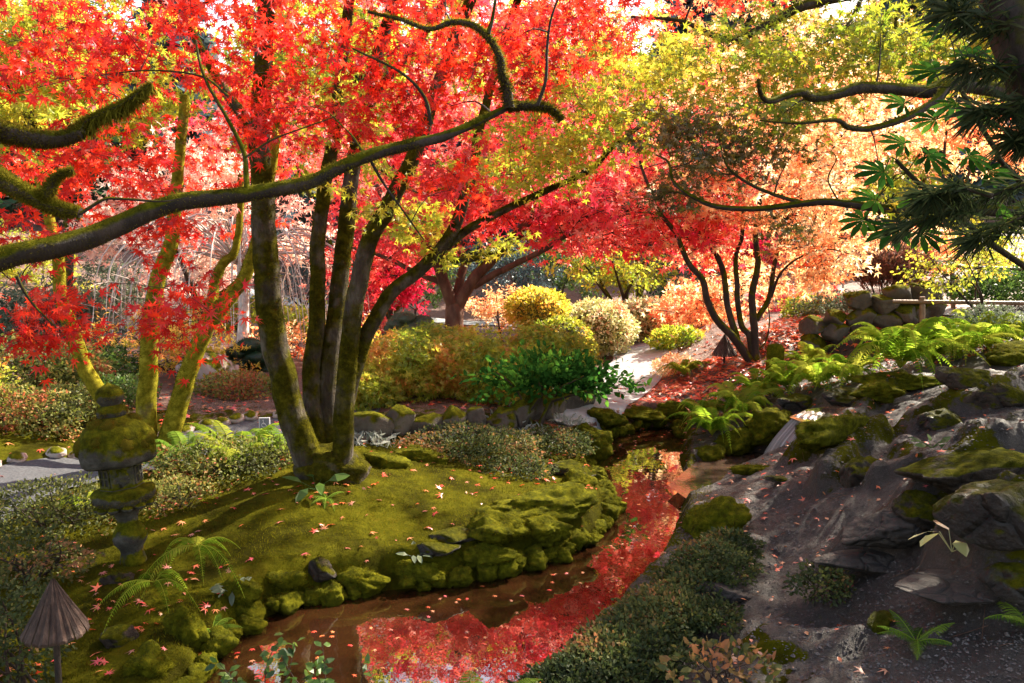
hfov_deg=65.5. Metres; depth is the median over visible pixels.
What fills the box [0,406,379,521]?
path
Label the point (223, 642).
waterline stone
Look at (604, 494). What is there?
waterline stone
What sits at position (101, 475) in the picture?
window
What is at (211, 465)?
shrub
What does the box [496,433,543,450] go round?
mossy rock
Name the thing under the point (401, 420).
stone wall
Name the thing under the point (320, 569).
mossy rock
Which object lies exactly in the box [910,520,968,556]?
broadleaf plant
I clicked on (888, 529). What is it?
mossy rock
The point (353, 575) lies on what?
mossy rock
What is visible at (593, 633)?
trailing shrub
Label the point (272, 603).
waterline stone
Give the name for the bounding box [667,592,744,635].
trailing shrub
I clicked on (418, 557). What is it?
broadleaf plant
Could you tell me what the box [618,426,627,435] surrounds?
mossy rock
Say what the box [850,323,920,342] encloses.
fern
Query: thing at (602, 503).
waterline stone
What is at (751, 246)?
maple tree
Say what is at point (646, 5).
sky
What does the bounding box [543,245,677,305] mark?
tree
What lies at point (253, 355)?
cloud pruned pine
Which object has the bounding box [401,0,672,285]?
maple tree
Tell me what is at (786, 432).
waterfall
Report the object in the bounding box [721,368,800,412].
fern
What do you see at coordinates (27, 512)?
shrub
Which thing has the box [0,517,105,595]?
shrub
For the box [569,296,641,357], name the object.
variegated bush
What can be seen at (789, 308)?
shrub
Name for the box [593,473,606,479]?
waterline stone
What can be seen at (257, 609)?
waterline stone
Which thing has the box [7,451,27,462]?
kerb stone
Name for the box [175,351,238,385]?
boulder
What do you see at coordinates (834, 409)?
pool water
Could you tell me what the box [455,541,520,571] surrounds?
mossy rock
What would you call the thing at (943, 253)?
maple tree
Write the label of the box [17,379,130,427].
shrub
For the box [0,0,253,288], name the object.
maple tree
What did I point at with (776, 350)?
upright stone
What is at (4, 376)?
shrub
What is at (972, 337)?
fern
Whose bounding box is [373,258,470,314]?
tree
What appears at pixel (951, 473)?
mossy rock
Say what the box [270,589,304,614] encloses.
waterline stone
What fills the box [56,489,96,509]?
fern
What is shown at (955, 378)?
mossy rock
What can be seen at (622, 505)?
waterline stone
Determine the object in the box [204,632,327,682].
leafy shoot
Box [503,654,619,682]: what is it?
trailing shrub
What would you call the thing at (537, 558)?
waterline stone
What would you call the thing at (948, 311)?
path
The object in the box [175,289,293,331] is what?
tree
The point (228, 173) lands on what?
maple tree
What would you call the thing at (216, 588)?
broadleaf plant
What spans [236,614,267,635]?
waterline stone
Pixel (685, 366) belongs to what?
fern
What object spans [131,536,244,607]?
fern
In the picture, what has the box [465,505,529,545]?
mossy rock
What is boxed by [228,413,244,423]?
kerb stone
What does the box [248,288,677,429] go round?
garden path
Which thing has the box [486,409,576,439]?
grass tuft
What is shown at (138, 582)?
fern
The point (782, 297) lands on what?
shrub
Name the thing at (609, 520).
waterline stone
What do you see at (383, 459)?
mossy rock
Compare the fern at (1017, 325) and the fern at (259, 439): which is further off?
the fern at (1017, 325)
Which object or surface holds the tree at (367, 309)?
on the ground
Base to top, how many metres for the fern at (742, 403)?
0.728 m
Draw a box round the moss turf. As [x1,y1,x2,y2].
[0,396,712,682]
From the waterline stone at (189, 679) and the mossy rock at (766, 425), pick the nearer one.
the waterline stone at (189, 679)
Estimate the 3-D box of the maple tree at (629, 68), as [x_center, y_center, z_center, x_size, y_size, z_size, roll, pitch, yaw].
[4.960,-5.975,26.693,7.138,9.808,5.900,0,6,0]
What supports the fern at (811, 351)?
on the ground
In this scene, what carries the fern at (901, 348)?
on the ground
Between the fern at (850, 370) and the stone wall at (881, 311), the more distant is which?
the stone wall at (881, 311)
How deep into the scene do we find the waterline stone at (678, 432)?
11.56 m
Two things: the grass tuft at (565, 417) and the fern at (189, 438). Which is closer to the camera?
the fern at (189, 438)
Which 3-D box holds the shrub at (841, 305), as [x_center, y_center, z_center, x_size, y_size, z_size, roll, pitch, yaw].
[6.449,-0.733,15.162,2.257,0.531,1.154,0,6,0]
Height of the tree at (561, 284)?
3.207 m
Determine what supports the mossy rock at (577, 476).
on the ground
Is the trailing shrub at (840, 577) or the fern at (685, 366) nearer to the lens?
the trailing shrub at (840, 577)
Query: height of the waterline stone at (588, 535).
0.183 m
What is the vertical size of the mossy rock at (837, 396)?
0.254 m
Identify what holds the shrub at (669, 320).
on the ground
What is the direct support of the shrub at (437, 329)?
on the ground
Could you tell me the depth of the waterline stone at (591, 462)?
9.55 m
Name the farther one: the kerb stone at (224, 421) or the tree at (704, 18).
the tree at (704, 18)
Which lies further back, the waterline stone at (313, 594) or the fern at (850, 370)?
the fern at (850, 370)
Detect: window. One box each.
[100,472,107,486]
[136,465,141,480]
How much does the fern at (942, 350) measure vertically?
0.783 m
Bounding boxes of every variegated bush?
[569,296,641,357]
[614,295,671,342]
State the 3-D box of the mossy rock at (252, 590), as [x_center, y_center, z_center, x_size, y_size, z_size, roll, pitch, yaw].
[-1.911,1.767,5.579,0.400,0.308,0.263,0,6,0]
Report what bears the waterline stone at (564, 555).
on the ground
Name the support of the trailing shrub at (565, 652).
on the ground
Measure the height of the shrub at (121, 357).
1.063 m
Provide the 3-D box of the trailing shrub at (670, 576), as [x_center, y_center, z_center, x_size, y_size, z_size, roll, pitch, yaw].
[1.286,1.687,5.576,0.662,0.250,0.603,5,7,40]
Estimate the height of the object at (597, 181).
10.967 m
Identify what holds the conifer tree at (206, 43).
on the ground
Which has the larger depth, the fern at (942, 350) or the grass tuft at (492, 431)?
the fern at (942, 350)
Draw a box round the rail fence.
[893,264,1023,322]
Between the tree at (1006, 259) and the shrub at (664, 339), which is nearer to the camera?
the shrub at (664, 339)
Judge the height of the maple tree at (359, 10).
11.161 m
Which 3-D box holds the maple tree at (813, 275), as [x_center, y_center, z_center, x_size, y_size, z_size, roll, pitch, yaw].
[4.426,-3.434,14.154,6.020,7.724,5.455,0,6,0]
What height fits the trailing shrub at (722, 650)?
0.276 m
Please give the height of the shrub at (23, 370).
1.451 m
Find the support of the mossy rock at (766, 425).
on the ground
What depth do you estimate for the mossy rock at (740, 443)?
10.11 m
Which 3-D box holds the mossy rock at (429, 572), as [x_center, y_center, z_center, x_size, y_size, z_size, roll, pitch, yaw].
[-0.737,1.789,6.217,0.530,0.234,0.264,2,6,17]
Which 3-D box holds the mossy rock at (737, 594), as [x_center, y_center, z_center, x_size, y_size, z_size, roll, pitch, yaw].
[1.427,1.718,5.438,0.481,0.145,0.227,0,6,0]
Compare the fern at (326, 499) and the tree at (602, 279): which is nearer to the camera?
the fern at (326, 499)
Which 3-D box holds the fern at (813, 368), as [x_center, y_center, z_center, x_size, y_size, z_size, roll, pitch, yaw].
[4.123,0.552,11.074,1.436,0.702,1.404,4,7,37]
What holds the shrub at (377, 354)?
on the ground
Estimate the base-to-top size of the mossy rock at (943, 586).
0.091 m
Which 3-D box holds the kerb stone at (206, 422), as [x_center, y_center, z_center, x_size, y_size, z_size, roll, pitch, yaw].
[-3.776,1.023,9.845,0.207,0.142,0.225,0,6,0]
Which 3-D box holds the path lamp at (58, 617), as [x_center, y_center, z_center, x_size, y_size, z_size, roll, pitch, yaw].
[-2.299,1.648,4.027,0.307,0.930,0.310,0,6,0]
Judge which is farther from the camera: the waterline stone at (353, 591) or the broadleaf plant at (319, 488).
the broadleaf plant at (319, 488)
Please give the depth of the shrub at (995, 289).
13.71 m
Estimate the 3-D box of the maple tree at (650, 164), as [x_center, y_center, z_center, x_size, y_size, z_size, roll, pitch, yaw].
[3.997,-4.311,24.823,8.686,7.309,5.902,-2,6,-16]
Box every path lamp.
[19,579,89,682]
[712,334,736,363]
[834,269,852,288]
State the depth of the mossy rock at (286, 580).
5.80 m
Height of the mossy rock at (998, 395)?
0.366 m
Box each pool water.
[668,452,763,497]
[790,405,850,421]
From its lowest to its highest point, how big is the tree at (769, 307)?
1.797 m
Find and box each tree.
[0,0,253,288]
[0,0,657,390]
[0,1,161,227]
[0,47,352,455]
[0,219,100,292]
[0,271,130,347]
[51,247,172,318]
[58,121,337,322]
[73,207,369,346]
[79,304,260,375]
[113,0,233,191]
[120,217,253,306]
[155,0,776,331]
[156,0,789,484]
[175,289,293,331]
[192,0,517,248]
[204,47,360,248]
[228,316,308,359]
[253,221,352,306]
[253,296,326,338]
[301,313,380,345]
[305,286,410,333]
[308,219,435,320]
[335,6,407,219]
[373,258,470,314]
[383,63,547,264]
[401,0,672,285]
[447,232,564,301]
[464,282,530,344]
[467,10,559,229]
[502,233,619,305]
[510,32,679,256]
[514,78,773,298]
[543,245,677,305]
[557,0,1005,223]
[563,18,753,298]
[600,0,942,361]
[615,92,1023,255]
[633,254,720,304]
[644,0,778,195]
[690,18,927,284]
[691,212,803,303]
[705,0,830,203]
[735,290,814,314]
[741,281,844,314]
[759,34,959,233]
[809,233,868,283]
[848,10,1023,275]
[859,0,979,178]
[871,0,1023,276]
[890,229,1011,315]
[891,223,980,280]
[909,41,1023,200]
[932,215,1023,277]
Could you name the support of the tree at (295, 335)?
on the ground
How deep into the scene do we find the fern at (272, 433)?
8.28 m
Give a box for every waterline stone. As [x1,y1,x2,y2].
[172,673,203,682]
[183,659,218,682]
[194,651,218,671]
[200,622,239,659]
[222,619,242,638]
[234,600,268,618]
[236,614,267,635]
[265,594,280,611]
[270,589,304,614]
[303,584,323,606]
[319,579,347,606]
[345,582,361,600]
[358,580,385,597]
[397,574,414,587]
[414,579,430,591]
[430,576,451,587]
[445,571,454,587]
[448,564,474,587]
[474,564,499,581]
[497,559,519,579]
[511,550,526,576]
[521,541,550,570]
[543,547,558,560]
[549,546,572,562]
[563,541,577,554]
[568,529,587,550]
[582,528,592,547]
[586,460,597,465]
[589,531,603,545]
[591,464,607,478]
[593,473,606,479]
[594,518,607,535]
[599,477,617,494]
[600,490,619,498]
[600,502,620,515]
[600,513,613,530]
[602,496,626,513]
[602,502,619,521]
[606,426,618,438]
[623,423,634,434]
[632,419,642,429]
[671,419,681,428]
[673,427,686,437]
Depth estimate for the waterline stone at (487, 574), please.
6.29 m
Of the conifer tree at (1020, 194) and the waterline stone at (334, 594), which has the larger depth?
the conifer tree at (1020, 194)
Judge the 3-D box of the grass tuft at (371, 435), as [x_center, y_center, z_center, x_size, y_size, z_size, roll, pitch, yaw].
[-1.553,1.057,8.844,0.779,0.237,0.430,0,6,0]
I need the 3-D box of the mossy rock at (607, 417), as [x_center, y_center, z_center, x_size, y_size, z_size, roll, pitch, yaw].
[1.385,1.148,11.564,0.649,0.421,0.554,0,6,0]
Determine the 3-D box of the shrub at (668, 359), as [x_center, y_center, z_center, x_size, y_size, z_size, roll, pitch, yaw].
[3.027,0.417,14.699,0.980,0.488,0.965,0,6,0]
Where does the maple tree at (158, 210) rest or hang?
on the ground
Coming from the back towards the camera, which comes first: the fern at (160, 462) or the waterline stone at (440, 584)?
the fern at (160, 462)
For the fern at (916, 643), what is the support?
on the ground
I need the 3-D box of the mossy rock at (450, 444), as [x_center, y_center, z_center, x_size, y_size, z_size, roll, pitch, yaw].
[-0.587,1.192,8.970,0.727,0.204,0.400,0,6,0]
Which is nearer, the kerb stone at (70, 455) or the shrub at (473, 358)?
the kerb stone at (70, 455)
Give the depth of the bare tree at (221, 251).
14.38 m
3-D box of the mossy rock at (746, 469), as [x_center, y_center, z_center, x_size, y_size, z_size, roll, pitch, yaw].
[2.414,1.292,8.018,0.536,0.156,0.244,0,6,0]
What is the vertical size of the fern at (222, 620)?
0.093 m
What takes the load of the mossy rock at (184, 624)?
on the ground
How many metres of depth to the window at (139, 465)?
5.99 m
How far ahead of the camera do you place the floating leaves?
5.53 m
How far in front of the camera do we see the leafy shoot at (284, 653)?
4.29 m
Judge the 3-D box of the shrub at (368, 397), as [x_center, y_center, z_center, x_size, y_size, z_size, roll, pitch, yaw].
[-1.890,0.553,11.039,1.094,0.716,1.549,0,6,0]
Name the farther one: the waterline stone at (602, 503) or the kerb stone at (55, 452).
the kerb stone at (55, 452)
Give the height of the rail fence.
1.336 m
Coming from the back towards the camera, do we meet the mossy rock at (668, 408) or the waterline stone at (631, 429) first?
the mossy rock at (668, 408)
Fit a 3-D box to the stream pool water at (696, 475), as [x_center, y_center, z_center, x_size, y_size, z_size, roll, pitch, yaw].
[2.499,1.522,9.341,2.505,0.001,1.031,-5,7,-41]
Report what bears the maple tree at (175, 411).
on the ground
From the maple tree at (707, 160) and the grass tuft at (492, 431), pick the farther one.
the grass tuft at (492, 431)
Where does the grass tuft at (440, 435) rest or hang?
on the ground
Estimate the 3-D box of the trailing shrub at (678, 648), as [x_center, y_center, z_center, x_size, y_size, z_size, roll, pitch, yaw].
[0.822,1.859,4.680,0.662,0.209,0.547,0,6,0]
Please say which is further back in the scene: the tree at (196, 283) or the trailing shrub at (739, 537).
the tree at (196, 283)
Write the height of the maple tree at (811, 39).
8.858 m
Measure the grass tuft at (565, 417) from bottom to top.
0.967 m
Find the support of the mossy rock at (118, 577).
on the ground
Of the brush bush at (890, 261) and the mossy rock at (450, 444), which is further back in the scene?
the brush bush at (890, 261)
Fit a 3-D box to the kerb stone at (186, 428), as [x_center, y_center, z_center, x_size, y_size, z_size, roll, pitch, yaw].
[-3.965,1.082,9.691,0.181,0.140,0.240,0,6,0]
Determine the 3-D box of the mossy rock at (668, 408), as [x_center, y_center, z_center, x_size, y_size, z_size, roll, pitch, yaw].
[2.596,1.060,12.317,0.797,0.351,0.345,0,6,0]
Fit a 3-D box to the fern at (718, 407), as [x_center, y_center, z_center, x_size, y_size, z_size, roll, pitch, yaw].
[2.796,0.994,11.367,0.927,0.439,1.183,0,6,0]
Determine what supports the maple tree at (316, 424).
on the ground
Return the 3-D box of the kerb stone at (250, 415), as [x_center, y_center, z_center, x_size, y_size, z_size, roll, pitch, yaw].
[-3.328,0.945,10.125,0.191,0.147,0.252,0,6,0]
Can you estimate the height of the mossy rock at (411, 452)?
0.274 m
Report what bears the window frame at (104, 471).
in the stone lantern
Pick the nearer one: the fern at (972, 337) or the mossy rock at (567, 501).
the mossy rock at (567, 501)
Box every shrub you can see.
[0,329,118,400]
[0,357,37,415]
[0,379,92,441]
[0,470,116,540]
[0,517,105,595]
[0,575,77,682]
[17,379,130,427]
[27,350,108,394]
[60,341,139,383]
[74,371,161,406]
[139,471,223,517]
[142,430,292,492]
[193,369,271,399]
[354,360,411,411]
[363,326,475,402]
[368,319,502,357]
[392,419,545,470]
[401,321,540,405]
[482,318,604,404]
[482,453,560,481]
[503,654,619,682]
[514,424,599,459]
[543,636,653,682]
[567,616,684,680]
[593,597,700,650]
[608,633,703,682]
[611,580,715,633]
[642,323,705,350]
[642,560,736,602]
[647,277,742,337]
[649,351,701,376]
[654,635,781,682]
[667,534,767,586]
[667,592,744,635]
[699,526,766,559]
[777,292,836,317]
[782,558,856,606]
[789,289,881,314]
[838,23,1023,269]
[939,265,1023,308]
[950,302,1023,347]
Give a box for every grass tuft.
[354,430,405,447]
[408,425,472,444]
[458,425,554,447]
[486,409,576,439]
[547,411,589,426]
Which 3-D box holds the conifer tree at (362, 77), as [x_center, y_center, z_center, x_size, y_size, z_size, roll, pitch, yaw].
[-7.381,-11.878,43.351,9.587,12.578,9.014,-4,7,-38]
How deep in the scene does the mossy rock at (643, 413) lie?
12.08 m
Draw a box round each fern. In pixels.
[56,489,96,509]
[94,569,199,632]
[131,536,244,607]
[142,431,235,467]
[147,446,184,470]
[179,419,282,469]
[207,614,242,631]
[227,427,288,462]
[310,491,340,510]
[457,670,542,682]
[653,359,709,379]
[665,402,752,452]
[677,398,734,428]
[681,381,787,428]
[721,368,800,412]
[742,357,824,390]
[760,341,838,366]
[766,359,863,394]
[807,349,888,391]
[829,317,988,392]
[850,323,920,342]
[869,326,998,370]
[877,609,954,659]
[895,316,1022,368]
[948,309,1000,323]
[949,311,1023,349]
[979,318,1023,343]
[984,602,1023,626]
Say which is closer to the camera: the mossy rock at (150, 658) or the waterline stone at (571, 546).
the mossy rock at (150, 658)
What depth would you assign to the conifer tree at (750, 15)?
40.64 m
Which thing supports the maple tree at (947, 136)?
on the ground
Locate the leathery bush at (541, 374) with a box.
[450,339,651,427]
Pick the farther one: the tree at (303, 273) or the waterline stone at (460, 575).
the tree at (303, 273)
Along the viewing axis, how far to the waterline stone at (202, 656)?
4.91 m
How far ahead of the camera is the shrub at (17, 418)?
9.23 m
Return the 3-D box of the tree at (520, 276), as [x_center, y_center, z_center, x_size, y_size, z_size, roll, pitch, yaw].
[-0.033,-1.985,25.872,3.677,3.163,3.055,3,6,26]
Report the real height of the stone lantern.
1.443 m
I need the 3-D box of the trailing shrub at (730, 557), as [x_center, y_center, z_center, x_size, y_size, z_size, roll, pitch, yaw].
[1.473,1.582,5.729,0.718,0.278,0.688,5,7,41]
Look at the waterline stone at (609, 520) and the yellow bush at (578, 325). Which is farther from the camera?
the yellow bush at (578, 325)
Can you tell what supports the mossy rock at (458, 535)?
on the ground
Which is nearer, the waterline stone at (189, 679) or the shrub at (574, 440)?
the waterline stone at (189, 679)
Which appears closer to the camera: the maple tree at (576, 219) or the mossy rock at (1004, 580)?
the mossy rock at (1004, 580)
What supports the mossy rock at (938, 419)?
on the ground
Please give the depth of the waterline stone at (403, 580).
6.10 m
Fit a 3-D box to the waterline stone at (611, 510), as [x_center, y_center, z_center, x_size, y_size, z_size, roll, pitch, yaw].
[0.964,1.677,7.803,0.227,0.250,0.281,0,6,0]
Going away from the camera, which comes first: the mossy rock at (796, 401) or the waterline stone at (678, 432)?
the mossy rock at (796, 401)
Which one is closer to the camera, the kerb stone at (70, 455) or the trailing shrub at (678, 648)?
the trailing shrub at (678, 648)
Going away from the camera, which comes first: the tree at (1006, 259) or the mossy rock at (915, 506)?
the mossy rock at (915, 506)
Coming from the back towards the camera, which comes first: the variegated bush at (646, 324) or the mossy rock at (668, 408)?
the variegated bush at (646, 324)
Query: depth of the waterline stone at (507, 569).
6.33 m
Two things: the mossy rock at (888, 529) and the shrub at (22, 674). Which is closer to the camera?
the shrub at (22, 674)
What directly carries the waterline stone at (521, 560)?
on the ground
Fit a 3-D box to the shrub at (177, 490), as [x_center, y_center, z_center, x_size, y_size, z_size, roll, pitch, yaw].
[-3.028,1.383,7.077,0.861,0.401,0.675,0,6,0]
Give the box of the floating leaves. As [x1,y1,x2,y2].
[234,431,669,682]
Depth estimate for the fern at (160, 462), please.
8.09 m
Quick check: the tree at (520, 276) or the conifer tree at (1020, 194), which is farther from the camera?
the conifer tree at (1020, 194)
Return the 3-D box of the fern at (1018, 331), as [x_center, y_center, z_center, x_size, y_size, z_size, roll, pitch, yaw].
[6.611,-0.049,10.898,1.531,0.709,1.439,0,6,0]
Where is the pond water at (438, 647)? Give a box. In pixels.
[206,427,685,682]
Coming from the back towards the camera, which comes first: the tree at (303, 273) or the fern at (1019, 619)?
the tree at (303, 273)
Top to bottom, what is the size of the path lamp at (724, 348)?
0.581 m
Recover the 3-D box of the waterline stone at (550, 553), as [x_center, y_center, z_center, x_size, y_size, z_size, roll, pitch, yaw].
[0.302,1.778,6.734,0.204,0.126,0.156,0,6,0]
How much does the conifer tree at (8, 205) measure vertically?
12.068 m
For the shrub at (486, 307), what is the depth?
18.34 m
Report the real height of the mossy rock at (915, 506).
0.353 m
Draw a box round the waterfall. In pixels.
[764,411,824,452]
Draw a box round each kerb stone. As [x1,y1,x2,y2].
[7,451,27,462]
[45,446,66,457]
[68,451,77,458]
[181,425,194,433]
[199,419,213,427]
[214,417,230,424]
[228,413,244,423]
[243,410,257,420]
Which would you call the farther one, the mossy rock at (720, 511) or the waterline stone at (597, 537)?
the waterline stone at (597, 537)
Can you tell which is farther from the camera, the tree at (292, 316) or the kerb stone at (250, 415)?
the tree at (292, 316)
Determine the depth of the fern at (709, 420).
10.28 m
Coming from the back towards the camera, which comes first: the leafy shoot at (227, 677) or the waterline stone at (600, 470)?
the waterline stone at (600, 470)
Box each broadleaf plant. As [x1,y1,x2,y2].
[209,574,251,605]
[283,473,349,502]
[396,541,431,562]
[909,434,950,447]
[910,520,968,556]
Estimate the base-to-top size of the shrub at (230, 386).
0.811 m
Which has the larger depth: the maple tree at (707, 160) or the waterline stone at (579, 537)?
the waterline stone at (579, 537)
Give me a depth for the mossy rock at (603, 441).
9.91 m
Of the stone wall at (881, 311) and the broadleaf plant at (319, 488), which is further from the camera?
the stone wall at (881, 311)
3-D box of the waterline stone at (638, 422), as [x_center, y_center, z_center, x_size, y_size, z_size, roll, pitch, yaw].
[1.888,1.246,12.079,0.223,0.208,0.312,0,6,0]
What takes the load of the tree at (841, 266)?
on the ground
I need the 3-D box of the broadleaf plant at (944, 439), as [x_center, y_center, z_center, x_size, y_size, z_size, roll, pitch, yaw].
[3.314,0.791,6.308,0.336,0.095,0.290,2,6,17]
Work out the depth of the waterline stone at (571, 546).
6.88 m
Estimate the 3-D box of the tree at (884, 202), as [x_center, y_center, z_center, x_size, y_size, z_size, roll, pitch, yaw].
[15.535,-9.210,36.289,8.171,9.719,9.245,-5,8,-44]
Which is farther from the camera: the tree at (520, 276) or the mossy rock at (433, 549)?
the tree at (520, 276)
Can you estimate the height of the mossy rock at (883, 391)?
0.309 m
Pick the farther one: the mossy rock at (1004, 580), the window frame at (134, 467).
the window frame at (134, 467)
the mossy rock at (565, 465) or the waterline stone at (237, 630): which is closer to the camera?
the waterline stone at (237, 630)
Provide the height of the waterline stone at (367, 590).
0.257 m
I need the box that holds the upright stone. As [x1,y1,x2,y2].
[765,343,784,381]
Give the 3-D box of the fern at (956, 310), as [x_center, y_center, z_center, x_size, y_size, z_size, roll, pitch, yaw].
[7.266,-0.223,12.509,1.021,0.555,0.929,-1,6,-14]
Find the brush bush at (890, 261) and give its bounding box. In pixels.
[840,238,936,294]
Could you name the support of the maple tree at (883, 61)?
on the ground
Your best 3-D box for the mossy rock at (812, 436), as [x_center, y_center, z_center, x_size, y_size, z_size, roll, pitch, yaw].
[2.980,0.810,7.308,1.475,0.349,0.355,-4,7,-38]
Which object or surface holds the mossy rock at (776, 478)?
on the ground
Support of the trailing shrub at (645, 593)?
on the ground
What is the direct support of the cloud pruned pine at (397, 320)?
on the ground
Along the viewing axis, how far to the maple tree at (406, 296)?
18.54 m
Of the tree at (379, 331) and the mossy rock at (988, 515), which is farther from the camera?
the tree at (379, 331)
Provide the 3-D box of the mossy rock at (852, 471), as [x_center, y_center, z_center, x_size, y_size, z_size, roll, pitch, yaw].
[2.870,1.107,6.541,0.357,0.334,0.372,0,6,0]
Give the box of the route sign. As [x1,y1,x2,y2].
[259,417,269,428]
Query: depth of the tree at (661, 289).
24.65 m
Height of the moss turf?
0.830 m
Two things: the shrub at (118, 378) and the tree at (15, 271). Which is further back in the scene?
the tree at (15, 271)
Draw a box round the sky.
[1,0,869,158]
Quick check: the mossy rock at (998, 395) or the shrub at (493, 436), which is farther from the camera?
the shrub at (493, 436)
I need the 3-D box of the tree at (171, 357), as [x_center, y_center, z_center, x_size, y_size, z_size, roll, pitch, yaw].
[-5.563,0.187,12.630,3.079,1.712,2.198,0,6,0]
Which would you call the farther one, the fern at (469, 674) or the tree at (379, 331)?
the tree at (379, 331)
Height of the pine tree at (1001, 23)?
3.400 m
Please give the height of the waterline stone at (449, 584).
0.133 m
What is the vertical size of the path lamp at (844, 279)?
0.683 m
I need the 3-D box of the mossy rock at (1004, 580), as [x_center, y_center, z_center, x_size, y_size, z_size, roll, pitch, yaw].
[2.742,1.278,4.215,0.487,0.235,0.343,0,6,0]
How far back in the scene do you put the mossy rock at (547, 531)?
6.72 m
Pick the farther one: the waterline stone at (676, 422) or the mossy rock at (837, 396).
the waterline stone at (676, 422)
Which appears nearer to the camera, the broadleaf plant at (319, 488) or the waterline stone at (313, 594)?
the waterline stone at (313, 594)
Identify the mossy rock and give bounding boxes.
[99,571,134,584]
[99,624,139,648]
[120,637,177,678]
[160,603,210,648]
[219,571,264,606]
[265,567,309,593]
[308,556,336,582]
[335,564,390,588]
[361,450,412,467]
[386,559,448,584]
[393,444,450,464]
[416,542,460,556]
[429,526,474,544]
[436,438,488,453]
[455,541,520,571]
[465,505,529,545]
[489,480,599,522]
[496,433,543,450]
[523,512,572,548]
[551,459,595,475]
[562,469,598,486]
[569,422,613,465]
[586,406,628,429]
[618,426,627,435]
[622,404,672,422]
[655,399,689,419]
[682,494,754,539]
[691,581,751,604]
[694,444,726,460]
[712,427,753,454]
[727,462,769,475]
[743,406,791,446]
[763,475,787,482]
[776,393,812,410]
[794,413,873,452]
[811,549,894,573]
[822,387,857,405]
[838,455,878,487]
[841,510,928,548]
[848,378,907,404]
[850,370,943,391]
[866,610,894,634]
[891,489,938,534]
[893,447,1023,493]
[894,568,998,605]
[917,408,962,430]
[932,479,1023,551]
[934,366,992,389]
[962,382,1023,408]
[977,562,1023,603]
[984,340,1023,366]
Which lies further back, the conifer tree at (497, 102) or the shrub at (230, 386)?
the conifer tree at (497, 102)
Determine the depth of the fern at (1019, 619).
4.07 m
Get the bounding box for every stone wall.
[354,390,595,438]
[798,280,947,353]
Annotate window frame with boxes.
[98,470,110,488]
[133,463,143,483]
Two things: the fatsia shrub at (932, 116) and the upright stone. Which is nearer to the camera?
the fatsia shrub at (932, 116)
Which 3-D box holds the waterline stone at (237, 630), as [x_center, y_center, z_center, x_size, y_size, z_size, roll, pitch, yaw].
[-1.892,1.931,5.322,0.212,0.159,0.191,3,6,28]
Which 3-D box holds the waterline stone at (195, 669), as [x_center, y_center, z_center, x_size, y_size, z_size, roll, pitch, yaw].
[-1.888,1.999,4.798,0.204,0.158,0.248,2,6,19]
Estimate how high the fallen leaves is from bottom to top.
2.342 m
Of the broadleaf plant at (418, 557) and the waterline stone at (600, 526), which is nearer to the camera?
the broadleaf plant at (418, 557)
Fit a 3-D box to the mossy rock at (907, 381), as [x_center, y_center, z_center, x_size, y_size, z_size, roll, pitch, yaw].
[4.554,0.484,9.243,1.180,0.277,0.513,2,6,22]
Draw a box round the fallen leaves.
[0,304,1023,682]
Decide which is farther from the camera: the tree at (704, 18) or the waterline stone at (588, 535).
the tree at (704, 18)
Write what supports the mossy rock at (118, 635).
on the ground
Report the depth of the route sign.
9.49 m
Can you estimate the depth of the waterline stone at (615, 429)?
11.44 m
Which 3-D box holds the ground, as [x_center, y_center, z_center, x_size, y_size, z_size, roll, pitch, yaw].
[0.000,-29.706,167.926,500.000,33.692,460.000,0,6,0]
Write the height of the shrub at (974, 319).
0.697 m
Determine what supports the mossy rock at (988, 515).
on the ground
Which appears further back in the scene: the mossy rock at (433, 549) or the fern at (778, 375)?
the fern at (778, 375)
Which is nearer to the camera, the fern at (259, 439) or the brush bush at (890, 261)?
the fern at (259, 439)
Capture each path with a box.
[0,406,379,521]
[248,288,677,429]
[944,307,1023,315]
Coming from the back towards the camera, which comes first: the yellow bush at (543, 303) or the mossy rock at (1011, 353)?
the yellow bush at (543, 303)
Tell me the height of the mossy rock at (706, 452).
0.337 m
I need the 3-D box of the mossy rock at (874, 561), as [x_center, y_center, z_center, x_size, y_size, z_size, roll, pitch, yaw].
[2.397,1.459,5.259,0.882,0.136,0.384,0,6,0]
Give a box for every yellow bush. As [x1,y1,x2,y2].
[502,284,572,331]
[525,314,596,356]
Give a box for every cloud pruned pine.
[225,336,267,371]
[377,310,434,340]
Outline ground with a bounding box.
[0,166,1023,682]
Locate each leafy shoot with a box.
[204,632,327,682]
[271,641,371,682]
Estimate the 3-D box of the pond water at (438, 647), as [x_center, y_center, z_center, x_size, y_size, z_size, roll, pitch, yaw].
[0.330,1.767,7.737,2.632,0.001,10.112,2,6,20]
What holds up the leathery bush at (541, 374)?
on the ground
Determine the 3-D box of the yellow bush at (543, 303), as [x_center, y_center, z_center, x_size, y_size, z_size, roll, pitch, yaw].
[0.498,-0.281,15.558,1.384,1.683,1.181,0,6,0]
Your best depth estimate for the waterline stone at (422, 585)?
6.11 m
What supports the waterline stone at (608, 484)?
on the ground
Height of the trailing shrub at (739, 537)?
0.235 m
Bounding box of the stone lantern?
[72,382,157,566]
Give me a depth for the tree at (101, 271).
21.58 m
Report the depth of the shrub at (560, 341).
11.87 m

